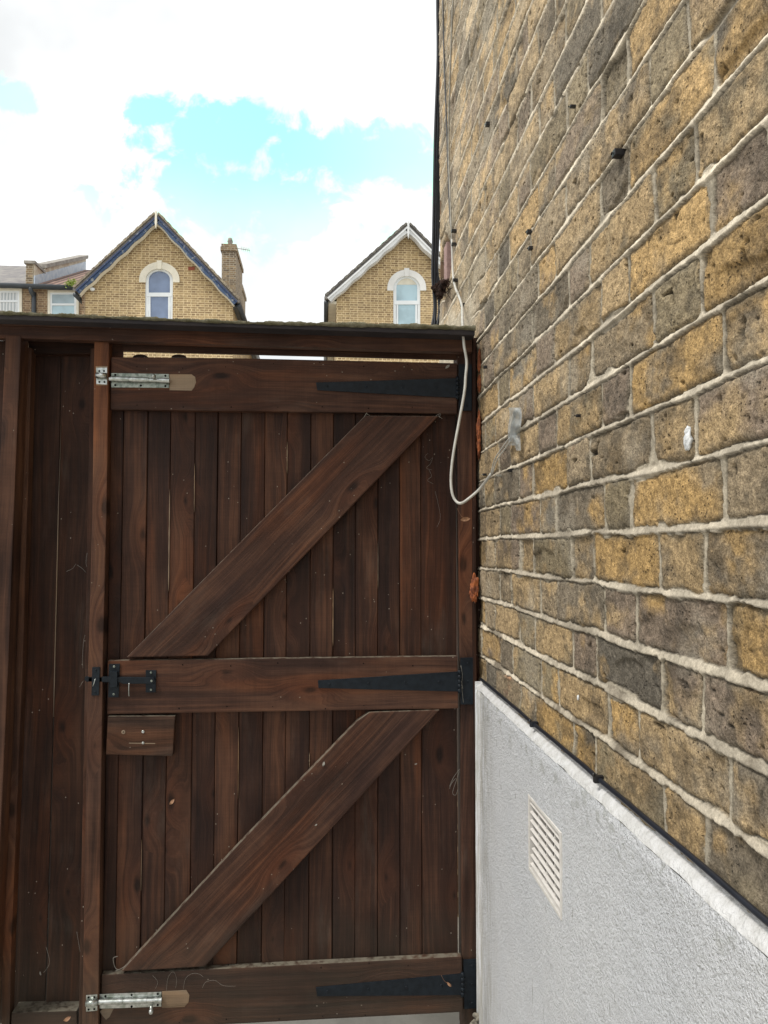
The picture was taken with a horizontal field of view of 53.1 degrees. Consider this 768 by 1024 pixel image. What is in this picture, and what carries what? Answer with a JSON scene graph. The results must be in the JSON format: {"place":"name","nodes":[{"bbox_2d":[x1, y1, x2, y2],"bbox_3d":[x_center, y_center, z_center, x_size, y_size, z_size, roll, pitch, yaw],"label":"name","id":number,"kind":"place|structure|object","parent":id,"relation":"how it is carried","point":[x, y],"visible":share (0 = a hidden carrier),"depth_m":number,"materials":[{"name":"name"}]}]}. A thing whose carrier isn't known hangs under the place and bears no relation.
{"place":"outdoors","nodes":[
{"label":"outdoors","id":0,"kind":"place"},
{"bbox_2d":[0,255,89,314],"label":"terraced house","id":1,"kind":"structure","parent":0,"point":[33,286],"depth_m":25.74,"materials":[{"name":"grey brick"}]},
{"bbox_2d":[0,288,21,311],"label":"window","id":2,"kind":"structure","parent":1,"relation":"in","point":[10,298],"depth_m":25.61,"materials":[{"name":"beige paint"}]},
{"bbox_2d":[48,290,78,313],"bbox_3d":[-10.737,-6.484,25.720,1.040,1.930,0.060,0,-3,-5],"label":"window","id":3,"kind":"structure","parent":1,"relation":"in","point":[59,301],"depth_m":25.74,"materials":[{"name":"beige paint"}]},
{"bbox_2d":[64,278,77,287],"bbox_3d":[-10.423,-7.607,25.574,0.539,0.443,0.327,0,-3,-5],"label":"gutter weed","id":4,"kind":"object","parent":1,"relation":"in","point":[70,282],"visible":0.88,"depth_m":25.50,"materials":[{"name":"green plant"}]},
{"bbox_2d":[72,211,259,358],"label":"gabled house","id":5,"kind":"structure","parent":0,"point":[153,264],"depth_m":24.84,"materials":[{"name":"yellow brick"}]},
{"bbox_2d":[145,270,172,318],"bbox_3d":[-7.273,-6.689,24.880,0.902,2.424,0.080,0,-3,-5],"label":"window","id":6,"kind":"structure","parent":5,"relation":"in","point":[159,283],"depth_m":24.89,"materials":[{"name":"white plastic"}]},
{"bbox_2d":[0,0,439,359],"label":"sky","id":7,"kind":"structure","parent":0,"point":[298,133],"materials":[{"name":"white"}]},
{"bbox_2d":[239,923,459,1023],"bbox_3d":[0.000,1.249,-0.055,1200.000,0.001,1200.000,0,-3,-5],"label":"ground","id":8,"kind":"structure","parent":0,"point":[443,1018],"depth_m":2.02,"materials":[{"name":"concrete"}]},
{"bbox_2d":[0,310,480,1023],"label":"timber fence","id":9,"kind":"object","parent":8,"relation":"on","point":[54,440],"visible":0.96,"depth_m":1.93,"materials":[{"name":"brown wood"}]},
{"bbox_2d":[85,354,476,1023],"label":"garden gate","id":10,"kind":"structure","parent":9,"relation":"attached to","point":[283,584],"depth_m":1.94,"materials":[{"name":"brown wood"}]},
{"bbox_2d":[469,573,478,602],"bbox_3d":[0.229,0.195,1.963,0.024,0.079,0.022,1,-3,-30],"label":"foam lump","id":11,"kind":"object","parent":9,"relation":"attached to","point":[474,590],"visible":1,"depth_m":1.96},
{"bbox_2d":[476,408,480,458],"bbox_3d":[0.244,-0.201,1.982,0.011,0.139,0.036,0,-3,-5],"label":"foam lump","id":12,"kind":"object","parent":9,"relation":"attached to","point":[478,429],"visible":1,"depth_m":1.97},
{"bbox_2d":[477,347,480,373],"bbox_3d":[0.247,-0.391,1.993,0.009,0.068,0.035,0,-3,-5],"label":"foam lump","id":13,"kind":"object","parent":9,"relation":"attached to","point":[479,362],"visible":1,"depth_m":1.98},
{"bbox_2d":[477,374,481,391],"bbox_3d":[0.248,-0.333,1.988,0.013,0.050,0.034,0,-3,-5],"label":"foam lump","id":14,"kind":"object","parent":9,"relation":"attached to","point":[479,385],"visible":0.91,"depth_m":1.98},
{"bbox_2d":[470,1018,478,1023],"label":"rubble lump","id":15,"kind":"object","parent":8,"relation":"on","point":[473,1021],"visible":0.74,"depth_m":1.90,"materials":[{"name":"beige stone"}]},
{"bbox_2d":[472,1012,478,1021],"bbox_3d":[0.235,1.250,1.901,0.031,0.021,0.023,0,-3,-5],"label":"rubble lump","id":16,"kind":"object","parent":15,"relation":"on","point":[475,1015],"visible":0.58,"depth_m":1.90,"materials":[{"name":"beige stone"}]},
{"bbox_2d":[439,0,767,1023],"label":"house wall","id":17,"kind":"structure","parent":8,"relation":"on","point":[621,308],"depth_m":1.05,"materials":[{"name":"brick"}]},
{"bbox_2d":[431,0,439,324],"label":"corner cable bundle","id":18,"kind":"object","parent":17,"relation":"attached to","point":[435,278],"visible":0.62,"depth_m":2.71,"materials":[{"name":"black plastic"}]},
{"bbox_2d":[431,278,451,300],"bbox_3d":[0.193,-0.724,2.537,0.038,0.163,0.341,0,-3,-5],"label":"debris clump","id":19,"kind":"object","parent":17,"relation":"on","point":[439,288],"visible":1,"depth_m":2.50,"materials":[{"name":"brown plant"}]},
{"bbox_2d":[442,0,450,242],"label":"black cable","id":20,"kind":"object","parent":17,"relation":"attached to","point":[445,102],"visible":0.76,"depth_m":2.53,"materials":[{"name":"black plastic"}]},
{"bbox_2d":[444,242,451,281],"bbox_3d":[0.221,-0.833,2.575,0.032,0.127,0.058,0,-3,-5],"label":"pink brick end","id":21,"kind":"object","parent":17,"relation":"attached to","point":[447,260],"visible":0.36,"depth_m":2.55,"materials":[{"name":"pink brick"}]},
{"bbox_2d":[448,0,509,504],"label":"white cable","id":22,"kind":"object","parent":17,"relation":"attached to","point":[454,279],"visible":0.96,"depth_m":1.94,"materials":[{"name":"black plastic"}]},
{"bbox_2d":[508,408,521,450],"bbox_3d":[0.269,-0.174,1.602,0.014,0.105,0.134,0,-3,-5],"label":"plastic sleeve","id":23,"kind":"object","parent":17,"relation":"attached to","point":[514,424],"visible":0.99,"depth_m":1.57,"materials":[{"name":"grey plastic"}]},
{"bbox_2d":[525,229,531,234],"bbox_3d":[0.286,-0.548,1.504,0.018,0.008,0.010,0,-3,-5],"label":"cable clip","id":24,"kind":"object","parent":17,"relation":"attached to","point":[528,231],"visible":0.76,"depth_m":1.50,"materials":[{"name":"black plastic"}]},
{"bbox_2d":[568,104,575,108],"bbox_3d":[0.307,-0.658,1.246,0.017,0.005,0.006,0,-3,-5],"label":"cable clip","id":25,"kind":"object","parent":17,"relation":"attached to","point":[572,106],"visible":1,"depth_m":1.24,"materials":[{"name":"black plastic"}]},
{"bbox_2d":[611,148,625,158],"bbox_3d":[0.321,-0.491,1.053,0.019,0.010,0.012,0,-3,-5],"label":"cable clip","id":26,"kind":"object","parent":17,"relation":"attached to","point":[617,153],"visible":1,"depth_m":1.05,"materials":[{"name":"black plastic"}]},
{"bbox_2d":[480,678,767,926],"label":"plinth cable","id":27,"kind":"object","parent":17,"relation":"attached to","point":[751,908],"visible":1,"depth_m":0.92,"materials":[{"name":"black plastic"}]},
{"bbox_2d":[683,426,692,450],"bbox_3d":[0.338,-0.082,0.853,0.009,0.028,0.015,0,-3,-5],"label":"filler dab","id":28,"kind":"object","parent":17,"relation":"attached to","point":[688,440],"visible":1,"depth_m":0.85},
{"bbox_2d":[324,221,439,362],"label":"gabled house","id":29,"kind":"structure","parent":0,"point":[388,280],"depth_m":25.42,"materials":[{"name":"yellow brick"}]},
{"bbox_2d":[393,277,419,323],"bbox_3d":[0.755,-6.605,25.514,0.908,2.520,0.080,0,-3,-5],"label":"window","id":30,"kind":"structure","parent":29,"relation":"in","point":[406,290],"depth_m":25.53,"materials":[{"name":"white plastic"}]}
]}

